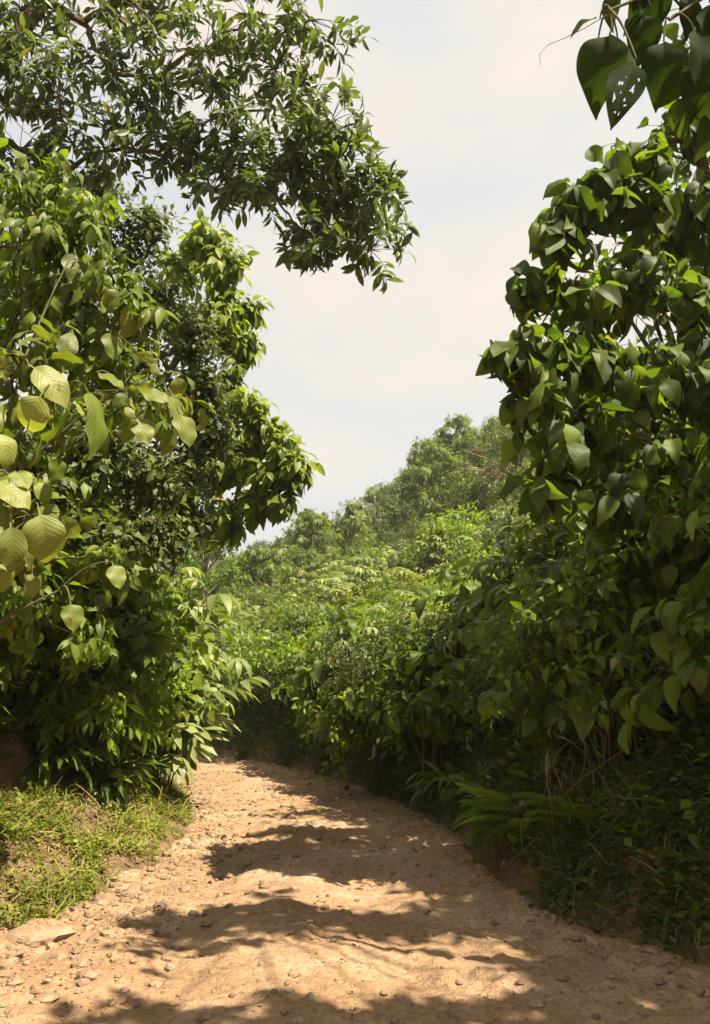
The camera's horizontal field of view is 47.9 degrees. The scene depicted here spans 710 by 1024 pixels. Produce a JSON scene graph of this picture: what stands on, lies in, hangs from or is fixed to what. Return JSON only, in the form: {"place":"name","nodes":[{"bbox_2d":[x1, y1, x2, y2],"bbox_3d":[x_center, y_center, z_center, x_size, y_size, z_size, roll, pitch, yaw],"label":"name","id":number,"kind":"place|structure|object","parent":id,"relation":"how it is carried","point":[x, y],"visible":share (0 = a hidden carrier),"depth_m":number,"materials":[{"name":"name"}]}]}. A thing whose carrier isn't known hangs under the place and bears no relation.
{"place":"outdoors","nodes":[
{"label":"outdoors","id":0,"kind":"place"},
{"bbox_2d":[0,756,709,1023],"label":"road","id":1,"kind":"structure","parent":0,"point":[380,968],"depth_m":5.78,"materials":[{"name":"beige gravel"}]},
{"bbox_2d":[0,484,709,967],"bbox_3d":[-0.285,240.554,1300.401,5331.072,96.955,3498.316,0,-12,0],"label":"ground","id":2,"kind":"structure","parent":0,"point":[20,748],"depth_m":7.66,"materials":[{"name":"green plant"}]},
{"bbox_2d":[0,666,62,759],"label":"undergrowth","id":3,"kind":"object","parent":2,"relation":"on","point":[22,706],"visible":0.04,"depth_m":8.91,"materials":[{"name":"green plant"}]},
{"bbox_2d":[5,923,75,946],"bbox_3d":[-2.366,3.124,5.894,0.417,0.168,0.432,-11,-16,40],"label":"rock","id":4,"kind":"object","parent":2,"relation":"on","point":[44,934],"visible":0.64,"depth_m":5.83,"materials":[{"name":"stone"}]},
{"bbox_2d":[0,106,103,350],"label":"tree","id":5,"kind":"object","parent":2,"relation":"on","point":[5,235],"visible":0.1,"depth_m":8.69,"materials":[{"name":"green plant"}]},
{"bbox_2d":[21,739,111,794],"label":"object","id":6,"kind":"object","parent":2,"relation":"on","point":[47,761],"visible":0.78,"depth_m":9.04,"materials":[{"name":"green plant"}]},
{"bbox_2d":[0,531,136,729],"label":"shrub","id":7,"kind":"object","parent":2,"relation":"on","point":[24,672],"visible":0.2,"depth_m":9.12,"materials":[{"name":"green plant"}]},
{"bbox_2d":[13,459,153,586],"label":"shrub","id":8,"kind":"object","parent":2,"relation":"on","point":[120,509],"visible":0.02,"depth_m":10.49,"materials":[{"name":"green plant"}]},
{"bbox_2d":[0,466,169,701],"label":"shrub","id":9,"kind":"object","parent":2,"relation":"on","point":[66,567],"visible":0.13,"depth_m":8.45,"materials":[{"name":"green plant"}]},
{"bbox_2d":[0,148,182,684],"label":"drooping tree","id":10,"kind":"object","parent":2,"relation":"on","point":[47,242],"visible":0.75,"depth_m":6.61,"materials":[{"name":"green plant"}]},
{"bbox_2d":[3,503,182,735],"bbox_3d":[-4.109,1.393,10.158,3.967,3.016,2.955,2,-12,-6],"label":"shrub","id":11,"kind":"object","parent":2,"relation":"on","point":[129,647],"visible":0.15,"depth_m":9.64,"materials":[{"name":"green plant"}]},
{"bbox_2d":[0,613,190,780],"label":"shrub","id":12,"kind":"object","parent":2,"relation":"on","point":[84,719],"visible":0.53,"depth_m":9.27,"materials":[{"name":"green plant"}]},
{"bbox_2d":[29,610,161,779],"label":"shrub","id":13,"kind":"object","parent":2,"relation":"on","point":[101,745],"visible":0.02,"depth_m":9.94,"materials":[{"name":"green plant"}]},
{"bbox_2d":[1,635,194,773],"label":"shrub","id":14,"kind":"object","parent":2,"relation":"on","point":[157,728],"visible":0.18,"depth_m":10.14,"materials":[{"name":"green plant"}]},
{"bbox_2d":[0,761,203,929],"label":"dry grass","id":15,"kind":"structure","parent":2,"relation":"on","point":[67,847],"depth_m":8.17,"materials":[{"name":"green plant"}]},
{"bbox_2d":[0,746,207,929],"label":"herbs","id":16,"kind":"object","parent":2,"relation":"on","point":[43,866],"visible":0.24,"depth_m":7.96,"materials":[{"name":"green plant"}]},
{"bbox_2d":[18,446,192,628],"bbox_3d":[-4.735,1.042,12.098,4.435,4.176,3.973,2,-13,-10],"label":"shrub","id":17,"kind":"object","parent":2,"relation":"on","point":[170,579],"visible":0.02,"depth_m":11.80,"materials":[{"name":"green plant"}]},
{"bbox_2d":[0,250,215,631],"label":"leaf shrub","id":18,"kind":"object","parent":2,"relation":"on","point":[33,546],"visible":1,"depth_m":5.61,"materials":[{"name":"green plant"}]},
{"bbox_2d":[0,477,231,745],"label":"shrub","id":19,"kind":"object","parent":2,"relation":"on","point":[146,658],"visible":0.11,"depth_m":9.73,"materials":[{"name":"green plant"}]},
{"bbox_2d":[63,753,169,812],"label":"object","id":20,"kind":"object","parent":2,"relation":"on","point":[118,777],"visible":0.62,"depth_m":9.65,"materials":[{"name":"green plant"}]},
{"bbox_2d":[1,162,243,585],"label":"dark tree","id":21,"kind":"object","parent":2,"relation":"on","point":[145,483],"visible":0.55,"depth_m":10.05,"materials":[{"name":"green plant"}]},
{"bbox_2d":[30,580,229,741],"bbox_3d":[-3.640,2.207,10.875,3.842,3.232,3.344,-2,-10,-4],"label":"shrub","id":22,"kind":"object","parent":2,"relation":"on","point":[189,670],"visible":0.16,"depth_m":10.84,"materials":[{"name":"green plant"}]},
{"bbox_2d":[89,550,184,706],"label":"shrub","id":23,"kind":"object","parent":2,"relation":"on","point":[152,585],"visible":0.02,"depth_m":10.50,"materials":[{"name":"green plant"}]},
{"bbox_2d":[111,652,228,779],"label":"shrub","id":24,"kind":"object","parent":2,"relation":"on","point":[158,747],"visible":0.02,"depth_m":11.97,"materials":[{"name":"green plant"}]},
{"bbox_2d":[97,546,270,795],"bbox_3d":[-3.398,2.416,12.184,3.888,4.017,3.258,7,-14,-28],"label":"shrub","id":25,"kind":"object","parent":2,"relation":"on","point":[201,736],"visible":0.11,"depth_m":11.79,"materials":[{"name":"green plant"}]},
{"bbox_2d":[137,569,243,779],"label":"shrub","id":26,"kind":"object","parent":2,"relation":"on","point":[219,634],"visible":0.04,"depth_m":13.01,"materials":[{"name":"green plant"}]},
{"bbox_2d":[0,0,419,293],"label":"overhanging tree","id":27,"kind":"object","parent":2,"relation":"on","point":[19,40],"visible":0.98,"depth_m":9.38,"materials":[{"name":"green plant"}]},
{"bbox_2d":[155,537,265,607],"bbox_3d":[-6.974,3.456,38.415,5.395,6.478,4.554,14,-19,-35],"label":"tree","id":28,"kind":"object","parent":2,"relation":"on","point":[232,572],"visible":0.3,"depth_m":38.30,"materials":[{"name":"green plant"}]},
{"bbox_2d":[100,206,324,555],"bbox_3d":[-2.638,-1.004,13.465,4.498,8.624,2.036,-3,-13,14],"label":"leaning tree","id":29,"kind":"object","parent":2,"relation":"on","point":[284,468],"visible":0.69,"depth_m":13.24,"materials":[{"name":"green plant"}]},
{"bbox_2d":[202,599,290,637],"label":"shrub","id":30,"kind":"object","parent":2,"relation":"on","point":[239,614],"visible":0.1,"depth_m":27.03,"materials":[{"name":"green plant"}]},
{"bbox_2d":[210,615,291,711],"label":"shrub","id":31,"kind":"object","parent":2,"relation":"on","point":[232,627],"visible":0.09,"depth_m":22.80,"materials":[{"name":"green plant"}]},
{"bbox_2d":[216,545,294,602],"bbox_3d":[-4.904,3.926,38.164,3.598,5.185,3.868,-4,-13,19],"label":"feathery tree","id":32,"kind":"object","parent":2,"relation":"on","point":[270,568],"visible":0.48,"depth_m":38.39,"materials":[{"name":"green plant"}]},
{"bbox_2d":[216,625,316,722],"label":"shrub","id":33,"kind":"object","parent":2,"relation":"on","point":[254,655],"visible":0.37,"depth_m":20.54,"materials":[{"name":"green plant"}]},
{"bbox_2d":[238,582,294,623],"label":"shrub","id":34,"kind":"object","parent":2,"relation":"on","point":[275,593],"visible":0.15,"depth_m":33.90,"materials":[{"name":"green plant"}]},
{"bbox_2d":[244,586,293,628],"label":"shrub","id":35,"kind":"object","parent":2,"relation":"on","point":[264,603],"visible":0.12,"depth_m":32.74,"materials":[{"name":"green plant"}]},
{"bbox_2d":[228,607,324,722],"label":"shrub","id":36,"kind":"object","parent":2,"relation":"on","point":[294,632],"visible":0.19,"depth_m":20.99,"materials":[{"name":"green plant"}]},
{"bbox_2d":[241,598,315,645],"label":"shrub","id":37,"kind":"object","parent":2,"relation":"on","point":[288,624],"visible":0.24,"depth_m":25.37,"materials":[{"name":"green plant"}]},
{"bbox_2d":[252,586,336,623],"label":"shrub","id":38,"kind":"object","parent":2,"relation":"on","point":[296,600],"visible":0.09,"depth_m":29.22,"materials":[{"name":"green plant"}]},
{"bbox_2d":[276,566,317,603],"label":"shrub","id":39,"kind":"object","parent":2,"relation":"on","point":[290,582],"visible":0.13,"depth_m":39.91,"materials":[{"name":"green plant"}]},
{"bbox_2d":[266,614,339,690],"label":"shrub","id":40,"kind":"object","parent":2,"relation":"on","point":[282,666],"visible":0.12,"depth_m":19.69,"materials":[{"name":"green plant"}]},
{"bbox_2d":[269,507,343,591],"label":"feathery tree","id":41,"kind":"object","parent":2,"relation":"on","point":[311,526],"visible":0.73,"depth_m":43.99,"materials":[{"name":"green plant"}]},
{"bbox_2d":[285,642,351,740],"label":"shrub","id":42,"kind":"object","parent":2,"relation":"on","point":[309,705],"visible":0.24,"depth_m":16.55,"materials":[{"name":"green plant"}]},
{"bbox_2d":[294,568,343,602],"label":"shrub","id":43,"kind":"object","parent":2,"relation":"on","point":[318,580],"visible":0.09,"depth_m":32.98,"materials":[{"name":"green plant"}]},
{"bbox_2d":[302,553,347,587],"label":"shrub","id":44,"kind":"object","parent":2,"relation":"on","point":[327,564],"visible":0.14,"depth_m":41.00,"materials":[{"name":"green plant"}]},
{"bbox_2d":[286,610,374,711],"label":"shrub","id":45,"kind":"object","parent":2,"relation":"on","point":[325,642],"visible":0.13,"depth_m":17.48,"materials":[{"name":"green plant"}]},
{"bbox_2d":[291,599,374,645],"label":"shrub","id":46,"kind":"object","parent":2,"relation":"on","point":[320,603],"visible":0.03,"depth_m":21.47,"materials":[{"name":"green plant"}]},
{"bbox_2d":[271,599,395,710],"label":"shrub","id":47,"kind":"object","parent":2,"relation":"on","point":[316,674],"visible":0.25,"depth_m":17.18,"materials":[{"name":"green plant"}]},
{"bbox_2d":[306,575,365,620],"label":"shrub","id":48,"kind":"object","parent":2,"relation":"on","point":[334,586],"visible":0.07,"depth_m":29.08,"materials":[{"name":"green plant"}]},
{"bbox_2d":[311,582,378,626],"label":"shrub","id":49,"kind":"object","parent":2,"relation":"on","point":[348,597],"visible":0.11,"depth_m":27.23,"materials":[{"name":"green plant"}]},
{"bbox_2d":[321,497,378,571],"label":"feathery tree","id":50,"kind":"object","parent":2,"relation":"on","point":[345,524],"visible":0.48,"depth_m":48.38,"materials":[{"name":"green plant"}]},
{"bbox_2d":[299,665,411,791],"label":"shrub","id":51,"kind":"object","parent":2,"relation":"on","point":[344,742],"visible":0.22,"depth_m":14.09,"materials":[{"name":"green plant"}]},
{"bbox_2d":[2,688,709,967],"bbox_3d":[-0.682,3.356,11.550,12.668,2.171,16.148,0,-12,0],"label":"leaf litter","id":52,"kind":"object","parent":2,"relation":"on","point":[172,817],"visible":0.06,"depth_m":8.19,"materials":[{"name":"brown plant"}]},
{"bbox_2d":[331,547,398,603],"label":"shrub","id":53,"kind":"object","parent":2,"relation":"on","point":[361,577],"visible":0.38,"depth_m":30.16,"materials":[{"name":"green plant"}]},
{"bbox_2d":[315,641,415,761],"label":"shrub","id":54,"kind":"object","parent":2,"relation":"on","point":[368,687],"visible":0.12,"depth_m":13.97,"materials":[{"name":"green plant"}]},
{"bbox_2d":[320,607,412,699],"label":"shrub","id":55,"kind":"object","parent":2,"relation":"on","point":[369,630],"visible":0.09,"depth_m":15.79,"materials":[{"name":"green plant"}]},
{"bbox_2d":[332,608,412,688],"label":"shrub","id":56,"kind":"object","parent":2,"relation":"on","point":[370,625],"visible":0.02,"depth_m":16.02,"materials":[{"name":"green plant"}]},
{"bbox_2d":[365,482,400,533],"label":"feathery tree","id":57,"kind":"object","parent":2,"relation":"on","point":[378,517],"visible":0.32,"depth_m":67.72,"materials":[{"name":"green plant"}]},
{"bbox_2d":[320,594,452,738],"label":"shrub","id":58,"kind":"object","parent":2,"relation":"on","point":[359,658],"visible":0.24,"depth_m":14.27,"materials":[{"name":"green plant"}]},
{"bbox_2d":[348,590,431,646],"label":"shrub","id":59,"kind":"object","parent":2,"relation":"on","point":[406,603],"visible":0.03,"depth_m":18.07,"materials":[{"name":"green plant"}]},
{"bbox_2d":[369,540,414,577],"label":"shrub","id":60,"kind":"object","parent":2,"relation":"on","point":[395,555],"visible":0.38,"depth_m":33.69,"materials":[{"name":"green plant"}]},
{"bbox_2d":[366,467,430,545],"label":"tree","id":61,"kind":"object","parent":2,"relation":"on","point":[402,484],"visible":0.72,"depth_m":50.61,"materials":[{"name":"green plant"}]},
{"bbox_2d":[369,567,435,599],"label":"shrub","id":62,"kind":"object","parent":2,"relation":"on","point":[405,581],"visible":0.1,"depth_m":26.98,"materials":[{"name":"green plant"}]},
{"bbox_2d":[346,624,479,803],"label":"shrub","id":63,"kind":"object","parent":2,"relation":"on","point":[404,726],"visible":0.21,"depth_m":12.42,"materials":[{"name":"green plant"}]},
{"bbox_2d":[398,436,441,508],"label":"feathery tree","id":64,"kind":"object","parent":2,"relation":"on","point":[412,456],"visible":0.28,"depth_m":56.98,"materials":[{"name":"green plant"}]},
{"bbox_2d":[399,531,446,577],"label":"shrub","id":65,"kind":"object","parent":2,"relation":"on","point":[411,550],"visible":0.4,"depth_m":31.14,"materials":[{"name":"green plant"}]},
{"bbox_2d":[358,615,505,764],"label":"shrub","id":66,"kind":"object","parent":2,"relation":"on","point":[427,718],"visible":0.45,"depth_m":11.89,"materials":[{"name":"green plant"}]},
{"bbox_2d":[404,535,459,586],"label":"shrub","id":67,"kind":"object","parent":2,"relation":"on","point":[433,555],"visible":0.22,"depth_m":29.27,"materials":[{"name":"green plant"}]},
{"bbox_2d":[404,760,466,808],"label":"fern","id":68,"kind":"object","parent":2,"relation":"on","point":[441,774],"visible":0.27,"depth_m":11.16,"materials":[{"name":"green plant"}]},
{"bbox_2d":[407,435,469,520],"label":"feathery tree","id":69,"kind":"object","parent":2,"relation":"on","point":[430,472],"visible":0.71,"depth_m":51.51,"materials":[{"name":"green plant"}]},
{"bbox_2d":[403,501,488,563],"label":"shrub","id":70,"kind":"object","parent":2,"relation":"on","point":[440,529],"visible":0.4,"depth_m":30.02,"materials":[{"name":"green plant"}]},
{"bbox_2d":[192,656,709,958],"bbox_3d":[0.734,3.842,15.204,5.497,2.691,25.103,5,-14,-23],"label":"undergrowth","id":71,"kind":"object","parent":2,"relation":"on","point":[690,813],"visible":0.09,"depth_m":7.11,"materials":[{"name":"green plant"}]},
{"bbox_2d":[399,594,505,749],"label":"shrub","id":72,"kind":"object","parent":2,"relation":"on","point":[451,637],"visible":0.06,"depth_m":12.44,"materials":[{"name":"green plant"}]},
{"bbox_2d":[404,574,501,654],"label":"shrub","id":73,"kind":"object","parent":2,"relation":"on","point":[440,605],"visible":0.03,"depth_m":13.73,"materials":[{"name":"green plant"}]},
{"bbox_2d":[429,413,481,477],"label":"feathery tree","id":74,"kind":"object","parent":2,"relation":"on","point":[454,441],"visible":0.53,"depth_m":56.55,"materials":[{"name":"green plant"}]},
{"bbox_2d":[421,467,492,525],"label":"tree","id":75,"kind":"object","parent":2,"relation":"on","point":[461,482],"visible":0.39,"depth_m":40.14,"materials":[{"name":"green plant"}]},
{"bbox_2d":[424,756,501,808],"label":"fern","id":76,"kind":"object","parent":2,"relation":"on","point":[453,778],"visible":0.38,"depth_m":10.30,"materials":[{"name":"green plant"}]},
{"bbox_2d":[425,539,502,600],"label":"shrub","id":77,"kind":"object","parent":2,"relation":"on","point":[477,548],"visible":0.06,"depth_m":20.18,"materials":[{"name":"green plant"}]},
{"bbox_2d":[405,555,530,716],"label":"shrub","id":78,"kind":"object","parent":2,"relation":"on","point":[412,662],"visible":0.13,"depth_m":12.10,"materials":[{"name":"green plant"}]},
{"bbox_2d":[444,528,509,571],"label":"shrub","id":79,"kind":"object","parent":2,"relation":"on","point":[465,549],"visible":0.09,"depth_m":26.35,"materials":[{"name":"green plant"}]},
{"bbox_2d":[454,460,504,507],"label":"tree","id":80,"kind":"object","parent":2,"relation":"on","point":[476,475],"visible":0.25,"depth_m":50.35,"materials":[{"name":"green plant"}]},
{"bbox_2d":[451,781,509,847],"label":"fern","id":81,"kind":"object","parent":2,"relation":"on","point":[468,801],"visible":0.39,"depth_m":8.87,"materials":[{"name":"green plant"}]},
{"bbox_2d":[438,628,530,756],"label":"shrub","id":82,"kind":"object","parent":2,"relation":"on","point":[469,702],"visible":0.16,"depth_m":10.21,"materials":[{"name":"green plant"}]},
{"bbox_2d":[451,570,537,727],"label":"shrub","id":83,"kind":"object","parent":2,"relation":"on","point":[474,610],"visible":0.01,"depth_m":12.07,"materials":[{"name":"green plant"}]},
{"bbox_2d":[467,500,524,555],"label":"shrub","id":84,"kind":"object","parent":2,"relation":"on","point":[500,536],"visible":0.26,"depth_m":25.69,"materials":[{"name":"green plant"}]},
{"bbox_2d":[462,424,533,524],"bbox_3d":[7.602,-1.269,39.929,4.436,6.323,4.368,-4,-16,1],"label":"tree","id":85,"kind":"object","parent":2,"relation":"on","point":[497,442],"visible":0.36,"depth_m":39.83,"materials":[{"name":"green plant"}]},
{"bbox_2d":[463,414,532,484],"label":"tree","id":86,"kind":"object","parent":2,"relation":"on","point":[489,428],"visible":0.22,"depth_m":55.97,"materials":[{"name":"green plant"}]},
{"bbox_2d":[450,786,559,854],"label":"fern","id":87,"kind":"object","parent":2,"relation":"on","point":[514,820],"visible":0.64,"depth_m":7.88,"materials":[{"name":"green plant"}]},
{"bbox_2d":[441,523,613,724],"bbox_3d":[2.739,1.755,11.653,3.087,3.172,2.546,-15,-18,39],"label":"shrub","id":88,"kind":"object","parent":2,"relation":"on","point":[491,565],"visible":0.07,"depth_m":11.75,"materials":[{"name":"green plant"}]},
{"bbox_2d":[500,782,623,846],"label":"fern","id":89,"kind":"object","parent":2,"relation":"on","point":[566,811],"visible":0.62,"depth_m":6.92,"materials":[{"name":"green plant"}]},
{"bbox_2d":[453,571,678,774],"bbox_3d":[2.498,1.912,9.073,2.339,2.388,3.140,-9,-16,19],"label":"shrub","id":90,"kind":"object","parent":2,"relation":"on","point":[543,710],"visible":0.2,"depth_m":8.21,"materials":[{"name":"green plant"}]},
{"bbox_2d":[449,518,709,766],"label":"shrub","id":91,"kind":"object","parent":2,"relation":"on","point":[551,642],"visible":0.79,"depth_m":7.54,"materials":[{"name":"green plant"}]},
{"bbox_2d":[502,334,678,567],"bbox_3d":[4.014,0.033,11.437,3.754,5.407,4.007,-2,-10,6],"label":"tree","id":92,"kind":"object","parent":2,"relation":"on","point":[539,520],"visible":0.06,"depth_m":11.98,"materials":[{"name":"green plant"}]},
{"bbox_2d":[475,8,709,602],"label":"tree","id":93,"kind":"object","parent":2,"relation":"on","point":[612,197],"visible":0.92,"depth_m":7.68,"materials":[{"name":"green plant"}]},
{"bbox_2d":[481,654,709,744],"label":"broad blade plant","id":94,"kind":"object","parent":2,"relation":"on","point":[587,715],"visible":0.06,"depth_m":7.47,"materials":[{"name":"green plant"}]},
{"bbox_2d":[491,701,707,876],"bbox_3d":[2.496,2.537,7.290,2.603,1.596,1.701,0,-12,0],"label":"dry vine","id":95,"kind":"object","parent":2,"relation":"on","point":[586,768],"visible":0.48,"depth_m":6.99,"materials":[{"name":"brown plant"}]},
{"bbox_2d":[501,155,709,622],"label":"tree","id":96,"kind":"object","parent":2,"relation":"on","point":[628,263],"visible":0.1,"depth_m":9.80,"materials":[{"name":"green plant"}]},
{"bbox_2d":[508,505,707,656],"bbox_3d":[3.724,1.391,10.358,3.354,2.909,3.558,-2,-13,8],"label":"shrub","id":97,"kind":"object","parent":2,"relation":"on","point":[541,573],"visible":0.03,"depth_m":10.52,"materials":[{"name":"green plant"}]},
{"bbox_2d":[539,0,709,162],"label":"tree","id":98,"kind":"object","parent":2,"relation":"on","point":[605,65],"visible":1,"depth_m":4.74,"materials":[{"name":"green plant"}]},
{"bbox_2d":[544,414,709,580],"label":"shrub","id":99,"kind":"object","parent":2,"relation":"on","point":[571,537],"visible":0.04,"depth_m":9.75,"materials":[{"name":"green plant"}]},
{"bbox_2d":[554,464,709,738],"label":"shrub","id":100,"kind":"object","parent":2,"relation":"on","point":[671,487],"visible":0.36,"depth_m":7.18,"materials":[{"name":"green plant"}]},
{"bbox_2d":[595,507,709,754],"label":"shrub","id":101,"kind":"object","parent":2,"relation":"on","point":[683,615],"visible":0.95,"depth_m":6.41,"materials":[{"name":"green plant"}]},
{"bbox_2d":[0,0,709,570],"label":"sky","id":102,"kind":"structure","parent":0,"point":[459,93],"materials":[{"name":"white"}]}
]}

